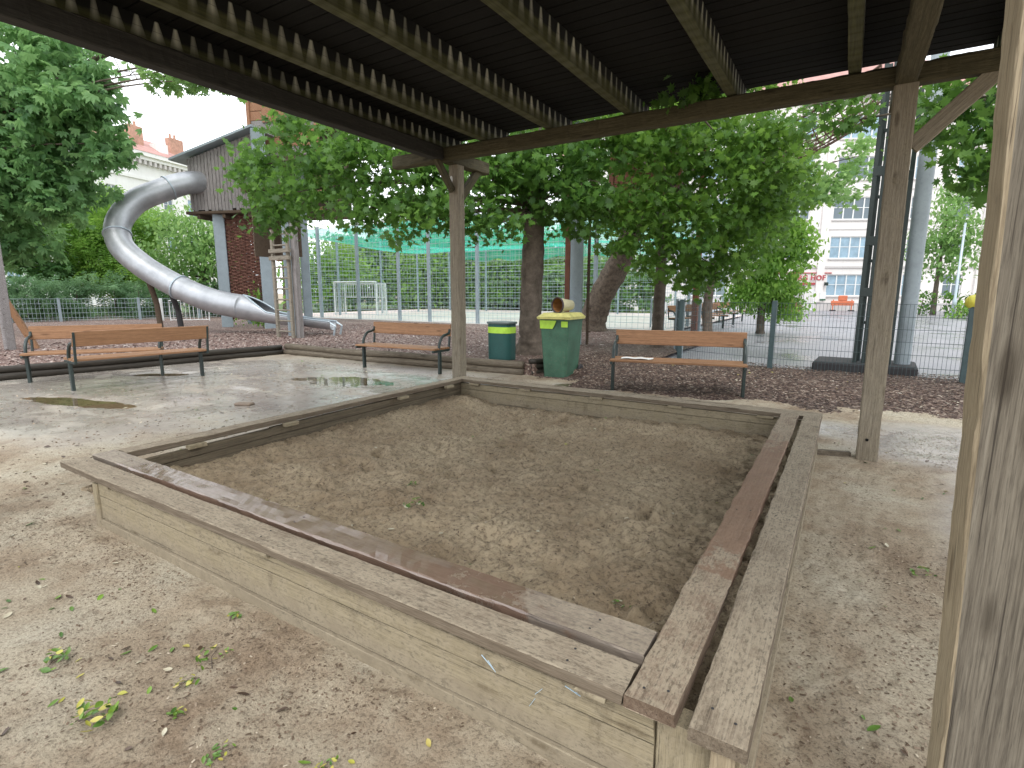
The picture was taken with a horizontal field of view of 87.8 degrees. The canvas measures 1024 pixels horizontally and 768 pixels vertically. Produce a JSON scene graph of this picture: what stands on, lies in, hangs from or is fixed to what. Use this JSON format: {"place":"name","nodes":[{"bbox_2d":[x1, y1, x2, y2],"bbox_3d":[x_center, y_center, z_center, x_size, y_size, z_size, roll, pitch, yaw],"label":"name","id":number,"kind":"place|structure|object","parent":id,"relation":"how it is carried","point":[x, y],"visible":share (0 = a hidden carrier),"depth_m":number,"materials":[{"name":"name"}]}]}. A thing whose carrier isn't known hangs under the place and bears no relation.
{"place":"outdoors","nodes":[
{"label":"outdoors","id":0,"kind":"place"},
{"bbox_2d":[24,305,397,316],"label":"grass bank","id":1,"kind":"structure","parent":0,"point":[315,309],"depth_m":41.65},
{"bbox_2d":[3,223,95,295],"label":"maple tree","id":2,"kind":"object","parent":1,"relation":"on","point":[48,271],"visible":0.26,"depth_m":25.43,"materials":[{"name":"green plant"}]},
{"bbox_2d":[23,179,173,313],"bbox_3d":[-21.423,-7.538,28.155,8.303,8.133,7.746,6,11,31],"label":"locust tree","id":3,"kind":"object","parent":1,"relation":"on","point":[88,247],"visible":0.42,"depth_m":26.63,"materials":[{"name":"green plant"}]},
{"bbox_2d":[6,267,242,321],"bbox_3d":[-22.343,-3.506,21.025,22.850,2.555,3.124,-8,12,-38],"label":"hedge","id":4,"kind":"object","parent":1,"relation":"on","point":[34,292],"visible":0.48,"depth_m":23.50,"materials":[{"name":"green plant"}]},
{"bbox_2d":[279,177,286,308],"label":"linden tree","id":5,"kind":"object","parent":1,"relation":"on","point":[284,304],"depth_m":40.02,"materials":[{"name":"green plant"}]},
{"bbox_2d":[277,225,384,311],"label":"garden tree","id":6,"kind":"object","parent":1,"relation":"on","point":[345,274],"visible":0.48,"depth_m":38.68,"materials":[{"name":"green plant"}]},
{"bbox_2d":[361,234,471,309],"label":"garden tree","id":7,"kind":"object","parent":1,"relation":"on","point":[423,282],"visible":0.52,"depth_m":41.02,"materials":[{"name":"green plant"}]},
{"bbox_2d":[81,394,794,710],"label":"sand","id":8,"kind":"structure","parent":0,"point":[521,536],"depth_m":3.60,"materials":[{"name":"sand"}]},
{"bbox_2d":[403,497,424,508],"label":"leaf sprig","id":9,"kind":"object","parent":8,"relation":"on","point":[409,506],"visible":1,"depth_m":3.25,"materials":[{"name":"green plant"}]},
{"bbox_2d":[200,395,786,694],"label":"bark crumbs","id":10,"kind":"object","parent":8,"relation":"on","point":[474,560],"visible":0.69,"depth_m":3.60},
{"bbox_2d":[279,302,665,313],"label":"grass verge","id":11,"kind":"object","parent":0,"point":[390,306],"depth_m":50.21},
{"bbox_2d":[362,184,446,308],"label":"garden tree","id":12,"kind":"object","parent":11,"relation":"on","point":[404,270],"visible":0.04,"depth_m":42.74,"materials":[{"name":"green plant"}]},
{"bbox_2d":[325,229,562,309],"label":"hedge","id":13,"kind":"object","parent":11,"relation":"on","point":[371,285],"visible":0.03,"depth_m":43.06,"materials":[{"name":"green plant"}]},
{"bbox_2d":[409,226,512,309],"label":"garden tree","id":14,"kind":"object","parent":11,"relation":"on","point":[465,284],"visible":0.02,"depth_m":41.46,"materials":[{"name":"green plant"}]},
{"bbox_2d":[465,233,564,310],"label":"garden tree","id":15,"kind":"object","parent":11,"relation":"on","point":[547,262],"visible":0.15,"depth_m":39.84,"materials":[{"name":"green plant"}]},
{"bbox_2d":[409,255,677,312],"bbox_3d":[1.043,-7.730,39.543,22.201,4.703,3.249,6,11,29],"label":"hedge","id":16,"kind":"object","parent":11,"relation":"on","point":[552,275],"visible":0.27,"depth_m":38.07,"materials":[{"name":"green plant"}]},
{"bbox_2d":[544,249,608,308],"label":"garden tree","id":17,"kind":"object","parent":11,"relation":"on","point":[555,294],"visible":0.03,"depth_m":40.23,"materials":[{"name":"green plant"}]},
{"bbox_2d":[0,293,961,767],"bbox_3d":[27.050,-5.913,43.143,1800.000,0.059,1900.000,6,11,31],"label":"ground","id":18,"kind":"structure","parent":0,"point":[914,513],"depth_m":2.29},
{"bbox_2d":[48,699,57,706],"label":"fallen leaf","id":19,"kind":"object","parent":18,"relation":"on","point":[53,702],"visible":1,"depth_m":1.83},
{"bbox_2d":[38,647,70,673],"bbox_3d":[-1.745,1.045,2.033,0.089,0.042,0.124,-3,10,-19],"label":"leaf sprig","id":20,"kind":"object","parent":18,"relation":"on","point":[54,656],"visible":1,"depth_m":2.04,"materials":[{"name":"green plant"}]},
{"bbox_2d":[19,324,164,382],"bbox_3d":[-6.795,-0.499,8.719,1.808,0.912,0.547,-5,11,-25],"label":"park bench","id":21,"kind":"object","parent":18,"relation":"on","point":[47,332],"visible":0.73,"depth_m":8.63,"materials":[{"name":"wood"}]},
{"bbox_2d":[70,696,118,731],"bbox_3d":[-1.379,1.082,1.750,0.139,0.069,0.130,0,10,-3],"label":"leaf sprig","id":22,"kind":"object","parent":18,"relation":"on","point":[83,708],"visible":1,"depth_m":1.75,"materials":[{"name":"green plant"}]},
{"bbox_2d":[13,316,216,321],"bbox_3d":[-23.077,-2.186,20.276,20.986,0.280,0.120,-7,12,-36],"label":"kerb edging","id":23,"kind":"object","parent":18,"relation":"on","point":[105,319],"visible":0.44,"depth_m":23.77,"materials":[{"name":"concrete"}]},
{"bbox_2d":[12,298,219,321],"bbox_3d":[-21.300,-2.687,20.643,22.258,1.270,0.582,-7,12,-37],"label":"fence","id":24,"kind":"object","parent":18,"relation":"on","point":[59,308],"visible":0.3,"depth_m":23.18,"materials":[{"name":"metal"}]},
{"bbox_2d":[4,121,240,307],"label":"white house","id":25,"kind":"structure","parent":18,"relation":"on","point":[154,163],"depth_m":57.31,"materials":[{"name":"paint"}]},
{"bbox_2d":[7,271,26,285],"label":"window","id":26,"kind":"structure","parent":25,"relation":"in","point":[8,273],"depth_m":45.84,"materials":[{"name":"white paint"}]},
{"bbox_2d":[164,200,173,215],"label":"window","id":27,"kind":"structure","parent":25,"relation":"in","point":[169,202],"depth_m":59.88,"materials":[{"name":"white paint"}]},
{"bbox_2d":[63,325,208,390],"bbox_3d":[-5.745,-0.420,8.267,0.547,0.912,1.808,7,12,36],"label":"park bench","id":28,"kind":"object","parent":18,"relation":"on","point":[107,337],"visible":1,"depth_m":7.97,"materials":[{"name":"wood"}]},
{"bbox_2d":[0,345,283,380],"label":"log kerb","id":29,"kind":"structure","parent":18,"relation":"on","point":[13,372],"depth_m":9.91,"materials":[{"name":"wood"}]},
{"bbox_2d":[168,706,186,718],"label":"leaf sprig","id":30,"kind":"object","parent":18,"relation":"on","point":[174,710],"visible":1,"depth_m":1.79,"materials":[{"name":"green plant"}]},
{"bbox_2d":[173,674,199,691],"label":"leaf sprig","id":31,"kind":"object","parent":18,"relation":"on","point":[188,682],"visible":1,"depth_m":1.92,"materials":[{"name":"green plant"}]},
{"bbox_2d":[195,644,233,669],"bbox_3d":[-1.157,1.050,2.063,0.116,0.035,0.118,8,13,39],"label":"leaf sprig","id":32,"kind":"object","parent":18,"relation":"on","point":[203,659],"visible":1,"depth_m":2.05,"materials":[{"name":"green plant"}]},
{"bbox_2d":[201,739,235,766],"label":"leaf sprig","id":33,"kind":"object","parent":18,"relation":"on","point":[215,755],"visible":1,"depth_m":1.62,"materials":[{"name":"green plant"}]},
{"bbox_2d":[227,611,241,620],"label":"leaf sprig","id":34,"kind":"object","parent":18,"relation":"on","point":[235,614],"visible":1,"depth_m":2.31,"materials":[{"name":"green plant"}]},
{"bbox_2d":[0,508,473,767],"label":"bark crumbs","id":35,"kind":"object","parent":18,"relation":"on","point":[200,720],"visible":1,"depth_m":1.96,"materials":[{"name":"wood"}]},
{"bbox_2d":[234,402,254,405],"bbox_3d":[-3.382,0.253,6.722,0.220,0.035,0.120,2,10,9],"label":"flat stone","id":36,"kind":"object","parent":18,"relation":"on","point":[244,403],"visible":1,"depth_m":6.67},
{"bbox_2d":[0,360,507,518],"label":"bark crumbs","id":37,"kind":"object","parent":18,"relation":"on","point":[46,483],"visible":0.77,"depth_m":6.74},
{"bbox_2d":[298,760,310,763],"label":"fallen leaf","id":38,"kind":"object","parent":18,"relation":"on","point":[303,762],"visible":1,"depth_m":1.60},
{"bbox_2d":[314,755,338,767],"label":"leaf sprig","id":39,"kind":"object","parent":18,"relation":"on","point":[334,759],"visible":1,"depth_m":1.59,"materials":[{"name":"green plant"}]},
{"bbox_2d":[355,322,450,373],"bbox_3d":[-1.994,-0.644,9.701,1.808,0.912,0.547,5,11,28],"label":"park bench","id":40,"kind":"object","parent":18,"relation":"on","point":[442,330],"visible":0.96,"depth_m":9.71,"materials":[{"name":"wood"}]},
{"bbox_2d":[283,343,524,374],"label":"log kerb","id":41,"kind":"structure","parent":18,"relation":"on","point":[472,364],"depth_m":10.43,"materials":[{"name":"brown wood"}]},
{"bbox_2d":[183,312,631,329],"bbox_3d":[-7.548,-2.875,24.704,29.100,0.310,0.150,6,11,31],"label":"kerb edging","id":42,"kind":"object","parent":18,"relation":"on","point":[423,321],"visible":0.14,"depth_m":22.54,"materials":[{"name":"concrete"}]},
{"bbox_2d":[426,738,430,746],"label":"fallen leaf","id":43,"kind":"object","parent":18,"relation":"on","point":[428,742],"visible":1,"depth_m":1.67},
{"bbox_2d":[60,376,822,767],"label":"sandbox","id":44,"kind":"object","parent":18,"relation":"on","point":[556,680],"visible":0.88,"depth_m":2.01,"materials":[{"name":"brown wood"}]},
{"bbox_2d":[0,313,964,419],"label":"wood chip bed","id":45,"kind":"object","parent":18,"relation":"on","point":[214,324],"visible":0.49,"depth_m":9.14,"materials":[{"name":"wood"}]},
{"bbox_2d":[0,245,39,349],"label":"timber swing","id":46,"kind":"object","parent":45,"relation":"on","point":[8,312],"visible":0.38,"depth_m":11.32,"materials":[{"name":"brown wood"}]},
{"bbox_2d":[0,21,143,274],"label":"chestnut tree","id":47,"kind":"object","parent":45,"relation":"on","point":[48,120],"visible":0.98,"depth_m":14.77,"materials":[{"name":"green plant"}]},
{"bbox_2d":[56,55,243,103],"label":"ash tree","id":48,"kind":"object","parent":45,"relation":"on","point":[173,85],"visible":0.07,"depth_m":14.39,"materials":[{"name":"green plant"}]},
{"bbox_2d":[159,298,163,320],"bbox_3d":[-15.128,-3.167,22.967,0.100,1.050,0.100,6,11,31],"label":"bollard","id":49,"kind":"object","parent":45,"relation":"on","point":[161,305],"visible":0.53,"depth_m":22.92,"materials":[{"name":"white paint"}]},
{"bbox_2d":[168,300,209,320],"bbox_3d":[-14.110,-3.179,23.277,1.550,0.971,0.050,-3,10,-18],"label":"barrier","id":50,"kind":"object","parent":45,"relation":"on","point":[189,312],"visible":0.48,"depth_m":23.28,"materials":[{"name":"metal"}]},
{"bbox_2d":[109,194,279,315],"bbox_3d":[-16.806,-6.649,28.123,9.213,6.373,6.650,6,11,31],"label":"linden tree","id":51,"kind":"object","parent":45,"relation":"on","point":[201,243],"visible":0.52,"depth_m":26.27,"materials":[{"name":"green plant"}]},
{"bbox_2d":[233,281,264,327],"bbox_3d":[-9.134,-2.769,18.721,1.300,1.719,1.423,-8,12,-38],"label":"climbing plant","id":52,"kind":"object","parent":45,"relation":"on","point":[258,295],"visible":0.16,"depth_m":18.55,"materials":[{"name":"green plant"}]},
{"bbox_2d":[168,101,351,337],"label":"play tower","id":53,"kind":"structure","parent":45,"relation":"on","point":[210,203],"depth_m":18.05,"materials":[{"name":"grey paint"}]},
{"bbox_2d":[102,171,342,335],"bbox_3d":[-8.647,-4.076,16.011,7.519,5.622,3.760,6,11,31],"label":"tube slide","id":54,"kind":"object","parent":53,"relation":"attached to","point":[121,218],"visible":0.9,"depth_m":15.89,"materials":[{"name":"metal"}]},
{"bbox_2d":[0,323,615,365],"bbox_3d":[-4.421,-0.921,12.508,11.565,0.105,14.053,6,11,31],"label":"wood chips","id":55,"kind":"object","parent":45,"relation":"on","point":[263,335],"visible":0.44,"depth_m":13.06,"materials":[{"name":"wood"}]},
{"bbox_2d":[213,98,650,355],"bbox_3d":[-1.204,-4.444,10.214,9.056,8.039,4.955,0,10,0],"label":"maple tree","id":56,"kind":"object","parent":45,"relation":"on","point":[529,179],"visible":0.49,"depth_m":9.12,"materials":[{"name":"green plant"}]},
{"bbox_2d":[487,321,516,359],"bbox_3d":[-0.182,-0.793,9.672,0.530,0.700,0.424,6,11,31],"label":"litter bin","id":57,"kind":"object","parent":45,"relation":"on","point":[501,340],"visible":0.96,"depth_m":9.50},
{"bbox_2d":[563,108,705,343],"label":"play tower","id":58,"kind":"structure","parent":45,"relation":"on","point":[573,284],"depth_m":12.42,"materials":[{"name":"grey paint"}]},
{"bbox_2d":[737,64,890,164],"bbox_3d":[6.143,-5.294,10.912,1.627,1.182,6.024,-3,10,-18],"label":"rope net","id":59,"kind":"object","parent":58,"relation":"hanging from","point":[834,139],"visible":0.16,"depth_m":10.57,"materials":[{"name":"red fabric"}]},
{"bbox_2d":[582,138,707,331],"bbox_3d":[3.688,-4.910,16.127,4.670,7.124,3.706,6,11,31],"label":"leaning tree","id":60,"kind":"object","parent":45,"relation":"on","point":[609,281],"visible":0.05,"depth_m":16.43,"materials":[{"name":"brown plant"}]},
{"bbox_2d":[677,299,973,383],"bbox_3d":[6.797,-0.425,7.406,9.362,1.400,0.517,8,12,38],"label":"fence","id":61,"kind":"object","parent":45,"relation":"on","point":[964,354],"visible":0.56,"depth_m":8.52,"materials":[{"name":"metal"}]},
{"bbox_2d":[964,294,975,307],"bbox_3d":[6.492,-1.156,7.431,0.239,0.194,0.192,2,10,9],"label":"plastic bag","id":62,"kind":"object","parent":61,"relation":"on","point":[969,301],"visible":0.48,"depth_m":7.43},
{"bbox_2d":[811,356,917,375],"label":"base block","id":63,"kind":"structure","parent":45,"relation":"on","point":[847,367],"depth_m":8.71,"materials":[{"name":"concrete"}]},
{"bbox_2d":[852,52,949,364],"bbox_3d":[6.045,-2.659,8.325,0.792,5.150,0.375,6,11,31],"label":"climbing mast","id":64,"kind":"object","parent":63,"relation":"on","point":[917,233],"visible":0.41,"depth_m":8.31,"materials":[{"name":"grey metal"}]},
{"bbox_2d":[783,53,996,209],"bbox_3d":[6.622,-2.821,5.906,6.821,6.413,3.700,6,11,31],"label":"maple tree","id":65,"kind":"object","parent":45,"relation":"on","point":[979,112],"visible":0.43,"depth_m":6.47,"materials":[{"name":"green plant"}]},
{"bbox_2d":[0,0,1023,767],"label":"pavilion","id":66,"kind":"structure","parent":18,"relation":"on","point":[430,82],"depth_m":3.88,"materials":[{"name":"brown wood"}]},
{"bbox_2d":[529,358,543,374],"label":"log kerb","id":67,"kind":"structure","parent":18,"relation":"on","point":[539,365],"depth_m":9.20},
{"bbox_2d":[537,312,585,377],"bbox_3d":[0.834,-0.661,9.008,0.604,1.087,0.770,6,11,29],"label":"wheelie bin","id":68,"kind":"object","parent":18,"relation":"on","point":[561,335],"visible":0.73,"depth_m":8.78,"materials":[{"name":"plastic"}]},
{"bbox_2d":[551,297,574,312],"bbox_3d":[0.874,-1.319,8.898,0.343,0.276,0.276,-9,13,-41],"label":"bucket","id":69,"kind":"object","parent":68,"relation":"on","point":[559,305],"visible":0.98,"depth_m":8.87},
{"bbox_2d":[610,329,747,397],"bbox_3d":[2.326,-0.279,7.516,1.808,0.912,0.547,4,10,20],"label":"park bench","id":70,"kind":"object","parent":18,"relation":"on","point":[691,338],"visible":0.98,"depth_m":7.56,"materials":[{"name":"wood"}]},
{"bbox_2d":[621,357,652,359],"bbox_3d":[1.792,-0.370,7.608,0.440,0.010,0.180,4,10,20],"label":"newspaper","id":71,"kind":"object","parent":70,"relation":"on","point":[638,358],"visible":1,"depth_m":7.58,"materials":[{"name":"white paper"}]},
{"bbox_2d":[587,60,996,310],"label":"apartment house","id":72,"kind":"structure","parent":18,"relation":"on","point":[837,271],"depth_m":40.71,"materials":[{"name":"white paint"}]},
{"bbox_2d":[691,276,725,296],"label":"window","id":73,"kind":"structure","parent":72,"relation":"in","point":[715,292],"depth_m":42.14,"materials":[{"name":"white paint"}]},
{"bbox_2d":[792,205,809,220],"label":"window","id":74,"kind":"structure","parent":72,"relation":"in","point":[807,212],"depth_m":40.75,"materials":[{"name":"white paint"}]},
{"bbox_2d":[795,290,814,310],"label":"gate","id":75,"kind":"structure","parent":72,"relation":"attached to","point":[813,291],"depth_m":41.05,"materials":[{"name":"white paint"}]},
{"bbox_2d":[798,116,818,139],"bbox_3d":[22.026,-19.051,39.634,1.660,1.750,0.260,1,10,4],"label":"window","id":76,"kind":"structure","parent":72,"relation":"in","point":[816,116],"depth_m":39.72,"materials":[{"name":"glass"}]},
{"bbox_2d":[826,274,861,296],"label":"window","id":77,"kind":"structure","parent":72,"relation":"in","point":[841,284],"depth_m":41.40,"materials":[{"name":"glass"}]},
{"bbox_2d":[828,236,865,259],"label":"window","id":78,"kind":"structure","parent":72,"relation":"in","point":[841,248],"depth_m":40.94,"materials":[{"name":"glass"}]},
{"bbox_2d":[832,197,869,220],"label":"window","id":79,"kind":"structure","parent":72,"relation":"in","point":[848,214],"depth_m":40.46,"materials":[{"name":"glass"}]},
{"bbox_2d":[838,156,874,180],"bbox_3d":[25.960,-16.142,39.860,3.160,1.750,0.260,1,10,4],"label":"window","id":80,"kind":"structure","parent":72,"relation":"in","point":[869,158],"depth_m":39.91,"materials":[{"name":"glass"}]},
{"bbox_2d":[840,115,878,139],"bbox_3d":[25.964,-19.000,39.371,3.160,1.750,0.260,1,10,4],"label":"window","id":81,"kind":"structure","parent":72,"relation":"in","point":[851,136],"depth_m":39.49,"materials":[{"name":"glass"}]},
{"bbox_2d":[941,274,961,297],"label":"window","id":82,"kind":"structure","parent":72,"relation":"in","point":[950,288],"depth_m":40.90,"materials":[{"name":"glass"}]},
{"bbox_2d":[953,196,970,219],"bbox_3d":[33.735,-13.183,39.831,1.560,1.750,0.260,1,10,4],"label":"window","id":83,"kind":"structure","parent":72,"relation":"in","point":[962,196],"depth_m":39.97,"materials":[{"name":"white paint"}]},
{"bbox_2d":[956,160,972,179],"bbox_3d":[33.740,-16.042,39.342,1.560,1.750,0.260,1,10,4],"label":"window","id":84,"kind":"structure","parent":72,"relation":"in","point":[960,164],"depth_m":39.44,"materials":[{"name":"glass"}]},
{"bbox_2d":[817,449,850,455],"bbox_3d":[2.826,0.610,4.687,0.269,0.050,0.050,3,10,17],"label":"edging timber","id":85,"kind":"object","parent":18,"relation":"on","point":[832,452],"visible":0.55,"depth_m":4.67,"materials":[{"name":"brown wood"}]},
{"bbox_2d":[772,424,959,767],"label":"bark crumbs","id":86,"kind":"object","parent":18,"relation":"on","point":[858,738],"visible":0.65,"depth_m":2.15,"materials":[{"name":"wood"}]},
{"bbox_2d":[867,725,880,730],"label":"fallen leaf","id":87,"kind":"object","parent":18,"relation":"on","point":[873,727],"visible":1,"depth_m":1.73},
{"bbox_2d":[910,565,936,575],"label":"leaf sprig","id":88,"kind":"object","parent":18,"relation":"on","point":[913,570],"visible":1,"depth_m":2.69,"materials":[{"name":"green plant"}]},
{"bbox_2d":[0,35,993,292],"label":"sky","id":89,"kind":"structure","parent":0,"point":[195,121],"materials":[{"name":"white"}]},
{"bbox_2d":[303,309,740,330],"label":"court ground","id":90,"kind":"structure","parent":0,"point":[640,321],"depth_m":27.72,"materials":[{"name":"concrete"}]},
{"bbox_2d":[333,281,386,315],"bbox_3d":[-8.576,-4.856,30.103,2.800,1.891,1.085,3,10,18],"label":"football goal","id":91,"kind":"object","parent":90,"relation":"on","point":[375,289],"visible":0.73,"depth_m":30.12,"materials":[{"name":"white paint"}]},
{"bbox_2d":[299,213,739,329],"bbox_3d":[0.211,-5.668,27.727,19.520,4.380,13.440,6,11,31],"label":"court cage","id":92,"kind":"object","parent":90,"relation":"on","point":[477,253],"visible":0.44,"depth_m":25.71,"materials":[{"name":"grey paint"}]},
{"bbox_2d":[661,310,967,379],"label":"plaza pavement","id":93,"kind":"structure","parent":0,"point":[763,342],"depth_m":14.80,"materials":[{"name":"concrete"}]},
{"bbox_2d":[650,298,685,327],"bbox_3d":[5.629,-2.438,19.273,1.250,1.320,0.050,6,11,31],"label":"fence","id":94,"kind":"object","parent":93,"relation":"on","point":[666,310],"visible":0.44,"depth_m":19.47,"materials":[{"name":"metal"}]},
{"bbox_2d":[674,298,701,356],"bbox_3d":[3.934,-1.227,12.184,0.407,1.420,3.649,4,11,24],"label":"fence","id":95,"kind":"object","parent":93,"relation":"on","point":[686,316],"visible":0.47,"depth_m":12.77,"materials":[{"name":"metal"}]},
{"bbox_2d":[667,305,714,330],"bbox_3d":[5.992,-2.171,17.799,1.808,0.912,0.547,-6,12,-33],"label":"park bench","id":96,"kind":"object","parent":93,"relation":"on","point":[671,308],"visible":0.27,"depth_m":17.52,"materials":[{"name":"wood"}]},
{"bbox_2d":[563,79,834,347],"bbox_3d":[3.747,-3.981,11.198,5.501,6.789,6.697,6,11,31],"label":"maple tree","id":97,"kind":"object","parent":93,"relation":"on","point":[746,171],"visible":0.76,"depth_m":9.58,"materials":[{"name":"green plant"}]},
{"bbox_2d":[643,72,724,129],"bbox_3d":[2.491,-3.254,6.524,0.726,0.999,4.482,5,11,27],"label":"leafy branch","id":98,"kind":"object","parent":97,"relation":"attached to","point":[692,94],"visible":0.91,"depth_m":4.80,"materials":[{"name":"green plant"}]},
{"bbox_2d":[686,304,728,327],"bbox_3d":[7.199,-2.479,19.613,1.808,0.912,0.547,-6,12,-33],"label":"park bench","id":99,"kind":"object","parent":93,"relation":"on","point":[715,307],"visible":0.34,"depth_m":20.07,"materials":[{"name":"wood"}]},
{"bbox_2d":[701,303,735,324],"bbox_3d":[8.544,-2.873,21.923,1.808,0.912,0.547,-6,12,-33],"label":"park bench","id":100,"kind":"object","parent":93,"relation":"on","point":[734,312],"visible":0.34,"depth_m":22.29,"materials":[{"name":"wood"}]},
{"bbox_2d":[714,302,745,322],"bbox_3d":[10.112,-3.342,24.677,1.808,0.912,0.547,-6,12,-33],"label":"park bench","id":101,"kind":"object","parent":93,"relation":"on","point":[729,311],"visible":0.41,"depth_m":24.64,"materials":[{"name":"wood"}]},
{"bbox_2d":[715,162,829,333],"bbox_3d":[8.161,-4.448,17.212,3.683,5.750,3.652,6,11,31],"label":"young tree","id":102,"kind":"object","parent":93,"relation":"on","point":[754,291],"visible":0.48,"depth_m":16.73,"materials":[{"name":"green plant"}]},
{"bbox_2d":[755,305,809,320],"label":"shrub","id":103,"kind":"object","parent":93,"relation":"on","point":[788,318],"visible":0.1,"depth_m":25.61,"materials":[{"name":"green plant"}]},
{"bbox_2d":[702,121,883,331],"bbox_3d":[7.367,-4.129,14.256,4.418,6.122,3.523,6,11,31],"label":"plane tree","id":104,"kind":"object","parent":93,"relation":"on","point":[849,170],"visible":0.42,"depth_m":13.78,"materials":[{"name":"green plant"}]},
{"bbox_2d":[829,295,853,310],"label":"road barrier","id":105,"kind":"object","parent":93,"relation":"on","point":[842,300],"visible":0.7,"depth_m":40.13,"materials":[{"name":"orange paint"}]},
{"bbox_2d":[903,176,984,314],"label":"street tree","id":106,"kind":"object","parent":93,"relation":"on","point":[946,214],"visible":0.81,"depth_m":32.07,"materials":[{"name":"green plant"}]},
{"bbox_2d":[917,289,975,315],"bbox_3d":[26.711,-4.782,31.476,2.722,1.693,5.503,-9,13,-41],"label":"hedge","id":107,"kind":"object","parent":93,"relation":"on","point":[934,295],"visible":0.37,"depth_m":32.07,"materials":[{"name":"green plant"}]},
{"bbox_2d":[942,300,968,318],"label":"shrub","id":108,"kind":"object","parent":93,"relation":"on","point":[960,311],"visible":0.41,"depth_m":28.06,"materials":[{"name":"green plant"}]},
{"bbox_2d":[951,223,966,318],"bbox_3d":[23.732,-5.966,28.254,0.200,5.000,0.195,6,11,31],"label":"lamp post","id":109,"kind":"object","parent":93,"relation":"on","point":[954,301],"visible":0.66,"depth_m":28.23,"materials":[{"name":"metal"}]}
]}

